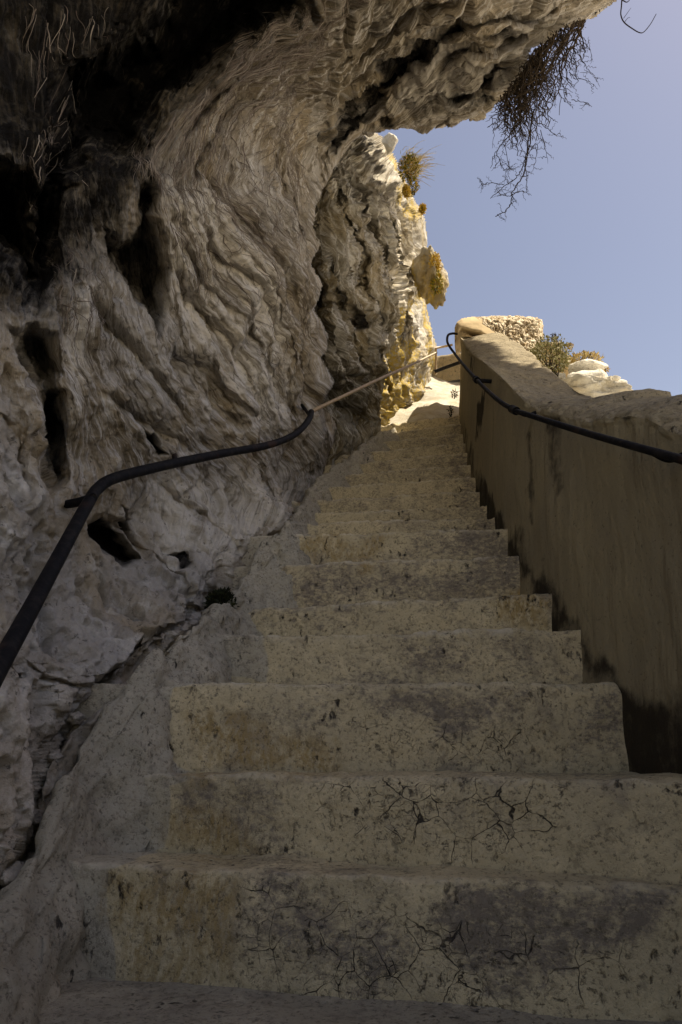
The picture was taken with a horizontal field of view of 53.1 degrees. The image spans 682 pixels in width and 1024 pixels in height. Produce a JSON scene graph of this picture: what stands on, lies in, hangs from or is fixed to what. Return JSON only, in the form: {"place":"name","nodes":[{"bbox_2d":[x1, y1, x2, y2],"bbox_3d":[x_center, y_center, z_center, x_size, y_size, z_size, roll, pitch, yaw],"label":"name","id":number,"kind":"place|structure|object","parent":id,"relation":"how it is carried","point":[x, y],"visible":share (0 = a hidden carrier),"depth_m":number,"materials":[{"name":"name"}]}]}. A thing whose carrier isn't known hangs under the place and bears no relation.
{"place":"outdoors","nodes":[
{"label":"outdoors","id":0,"kind":"place"},
{"bbox_2d":[0,0,616,985],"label":"cliff","id":1,"kind":"structure","parent":0,"point":[168,368],"depth_m":2.71,"materials":[{"name":"grey stone"}]},
{"bbox_2d":[32,808,44,825],"bbox_3d":[-0.686,0.676,1.510,0.049,0.041,0.086,0,-20,0],"label":"gutter stone","id":2,"kind":"object","parent":1,"relation":"on","point":[38,815],"visible":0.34,"depth_m":1.51,"materials":[{"name":"grey stone"}]},
{"bbox_2d":[48,749,63,763],"bbox_3d":[-0.694,0.600,1.668,0.045,0.041,0.073,11,-22,-28],"label":"gutter stone","id":3,"kind":"object","parent":1,"relation":"on","point":[56,755],"visible":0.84,"depth_m":1.65,"materials":[{"name":"grey stone"}]},
{"bbox_2d":[67,711,84,724],"bbox_3d":[-0.681,0.530,1.756,0.037,0.035,0.075,0,-20,0],"label":"gutter stone","id":4,"kind":"object","parent":1,"relation":"on","point":[77,718],"visible":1,"depth_m":1.74,"materials":[{"name":"grey stone"}]},
{"bbox_2d":[19,0,370,401],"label":"dried roots","id":5,"kind":"object","parent":1,"relation":"on","point":[302,51],"visible":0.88,"depth_m":3.05,"materials":[{"name":"brown plant"}]},
{"bbox_2d":[0,352,436,687],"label":"handrail","id":6,"kind":"object","parent":1,"relation":"attached to","point":[13,640],"visible":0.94,"depth_m":1.83,"materials":[{"name":"metal"}]},
{"bbox_2d":[477,18,603,220],"bbox_3d":[1.244,-2.559,4.330,0.761,1.488,0.776,0,-20,0],"label":"hanging shrub","id":7,"kind":"object","parent":1,"relation":"hanging from","point":[518,90],"visible":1,"depth_m":4.21,"materials":[{"name":"brown plant"}]},
{"bbox_2d":[620,0,655,32],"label":"twig","id":8,"kind":"object","parent":1,"relation":"hanging from","point":[629,17],"visible":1,"depth_m":4.20,"materials":[{"name":"grey plant"}]},
{"bbox_2d":[39,977,681,1023],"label":"landing floor","id":9,"kind":"structure","parent":0,"point":[93,1000],"depth_m":1.14,"materials":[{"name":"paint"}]},
{"bbox_2d":[0,416,681,1023],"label":"stone staircase","id":10,"kind":"structure","parent":9,"relation":"on","point":[364,740],"depth_m":1.50,"materials":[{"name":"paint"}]},
{"bbox_2d":[0,861,23,886],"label":"gutter stone","id":11,"kind":"object","parent":10,"relation":"on","point":[9,875],"visible":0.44,"depth_m":1.35,"materials":[{"name":"grey stone"}]},
{"bbox_2d":[202,586,238,608],"bbox_3d":[-0.453,0.347,2.581,0.139,0.140,0.137,-15,-25,37],"label":"weed","id":12,"kind":"object","parent":10,"relation":"on","point":[221,596],"visible":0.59,"depth_m":2.56,"materials":[{"name":"green plant"}]},
{"bbox_2d":[455,315,681,773],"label":"parapet wall","id":13,"kind":"structure","parent":9,"relation":"on","point":[593,526],"depth_m":2.15,"materials":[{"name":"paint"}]},
{"bbox_2d":[446,332,681,464],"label":"handrail","id":14,"kind":"object","parent":13,"relation":"attached to","point":[666,456],"visible":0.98,"depth_m":2.09,"materials":[{"name":"metal"}]},
{"bbox_2d":[311,133,436,465],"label":"cliff","id":15,"kind":"structure","parent":0,"point":[369,227],"depth_m":5.91,"materials":[{"name":"beige stone"}]},
{"bbox_2d":[382,133,397,154],"bbox_3d":[0.538,-3.997,7.393,0.170,0.212,0.146,-14,-24,34],"label":"boulder","id":16,"kind":"object","parent":15,"relation":"on","point":[389,141],"visible":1,"depth_m":7.36,"materials":[{"name":"stone"}]},
{"bbox_2d":[401,183,411,199],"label":"cushion plant","id":17,"kind":"object","parent":15,"relation":"on","point":[406,191],"visible":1,"depth_m":7.08,"materials":[{"name":"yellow plant"}]},
{"bbox_2d":[407,175,420,196],"bbox_3d":[0.771,-3.488,7.292,0.169,0.297,0.181,0,-20,0],"label":"cushion plant","id":18,"kind":"object","parent":15,"relation":"on","point":[416,185],"visible":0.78,"depth_m":7.28,"materials":[{"name":"green plant"}]},
{"bbox_2d":[397,140,441,186],"bbox_3d":[0.840,-3.707,7.256,0.525,0.471,0.329,0,-20,0],"label":"grass tuft","id":19,"kind":"object","parent":15,"relation":"on","point":[409,167],"visible":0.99,"depth_m":7.22,"materials":[{"name":"green plant"}]},
{"bbox_2d":[418,203,426,214],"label":"cushion plant","id":20,"kind":"object","parent":15,"relation":"on","point":[422,208],"visible":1,"depth_m":7.58,"materials":[{"name":"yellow plant"}]},
{"bbox_2d":[411,245,448,309],"bbox_3d":[0.996,-2.626,7.694,0.421,0.656,0.526,-14,-24,35],"label":"rock nub","id":21,"kind":"object","parent":15,"relation":"attached to","point":[422,272],"visible":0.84,"depth_m":7.57},
{"bbox_2d":[428,251,441,270],"bbox_3d":[1.030,-2.712,7.456,0.149,0.256,0.201,-7,-21,19],"label":"cushion plant","id":22,"kind":"object","parent":21,"relation":"on","point":[437,260],"visible":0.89,"depth_m":7.42,"materials":[{"name":"yellow plant"}]},
{"bbox_2d":[429,270,443,295],"bbox_3d":[1.034,-2.478,7.397,0.174,0.309,0.186,-11,-22,29],"label":"cushion plant","id":23,"kind":"object","parent":21,"relation":"on","point":[438,291],"visible":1,"depth_m":7.37,"materials":[{"name":"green plant"}]},
{"bbox_2d":[386,377,459,425],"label":"path","id":24,"kind":"structure","parent":0,"point":[436,400],"depth_m":7.40,"materials":[{"name":"beige stone"}]},
{"bbox_2d":[432,353,460,380],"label":"parapet","id":25,"kind":"structure","parent":24,"relation":"on","point":[451,374],"depth_m":9.04,"materials":[{"name":"paint"}]},
{"bbox_2d":[434,361,459,372],"bbox_3d":[1.399,-1.657,8.479,0.458,0.402,0.158,-10,-22,26],"label":"handrail","id":26,"kind":"object","parent":24,"relation":"on","point":[447,367],"visible":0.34,"depth_m":8.49,"materials":[{"name":"metal"}]},
{"bbox_2d":[435,344,452,374],"bbox_3d":[1.294,-1.924,8.601,0.225,0.370,0.151,0,-20,0],"label":"handrail","id":27,"kind":"object","parent":26,"relation":"attached to","point":[439,347],"visible":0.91,"depth_m":8.59,"materials":[{"name":"metal"}]},
{"bbox_2d":[450,388,457,398],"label":"weed","id":28,"kind":"object","parent":24,"relation":"on","point":[452,395],"visible":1,"depth_m":7.40,"materials":[{"name":"plant"}]},
{"bbox_2d":[378,0,681,395],"label":"sky","id":29,"kind":"structure","parent":0,"point":[594,253],"materials":[{"name":"blue"}]},
{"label":"outer slope","id":30,"kind":"structure","parent":0,"visible":0},
{"bbox_2d":[562,374,632,397],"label":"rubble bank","id":31,"kind":"structure","parent":30,"relation":"on","point":[591,385],"depth_m":4.84,"materials":[{"name":"beige stone"}]},
{"bbox_2d":[528,333,573,376],"bbox_3d":[1.574,-1.169,5.157,0.334,0.373,0.348,0,-20,0],"label":"shrub","id":32,"kind":"object","parent":31,"relation":"on","point":[551,356],"visible":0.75,"depth_m":5.08,"materials":[{"name":"green plant"}]},
{"bbox_2d":[567,369,607,376],"bbox_3d":[1.799,-0.931,5.001,0.300,0.194,0.217,0,-20,0],"label":"boulder","id":33,"kind":"object","parent":31,"relation":"on","point":[598,372],"visible":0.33,"depth_m":4.95,"materials":[{"name":"stone"}]},
{"bbox_2d":[555,373,565,379],"bbox_3d":[1.639,-1.013,5.101,0.075,0.055,0.065,0,-20,0],"label":"boulder","id":34,"kind":"object","parent":33,"relation":"on","point":[561,376],"visible":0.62,"depth_m":5.08,"materials":[{"name":"stone"}]},
{"bbox_2d":[568,359,607,373],"bbox_3d":[1.836,-1.080,5.096,0.305,0.090,0.196,0,-20,0],"label":"boulder","id":35,"kind":"object","parent":33,"relation":"on","point":[588,364],"visible":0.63,"depth_m":5.04,"materials":[{"name":"stone"}]},
{"bbox_2d":[567,350,603,364],"bbox_3d":[1.864,-1.158,5.195,0.302,0.143,0.216,0,-20,0],"label":"dry grass tuft","id":36,"kind":"object","parent":35,"relation":"on","point":[584,354],"visible":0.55,"depth_m":5.16,"materials":[{"name":"plant"}]},
{"bbox_2d":[612,375,620,380],"bbox_3d":[2.008,-0.973,4.998,0.080,0.044,0.060,0,-20,0],"label":"boulder","id":37,"kind":"object","parent":31,"relation":"on","point":[616,378],"visible":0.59,"depth_m":4.97,"materials":[{"name":"stone"}]}
]}

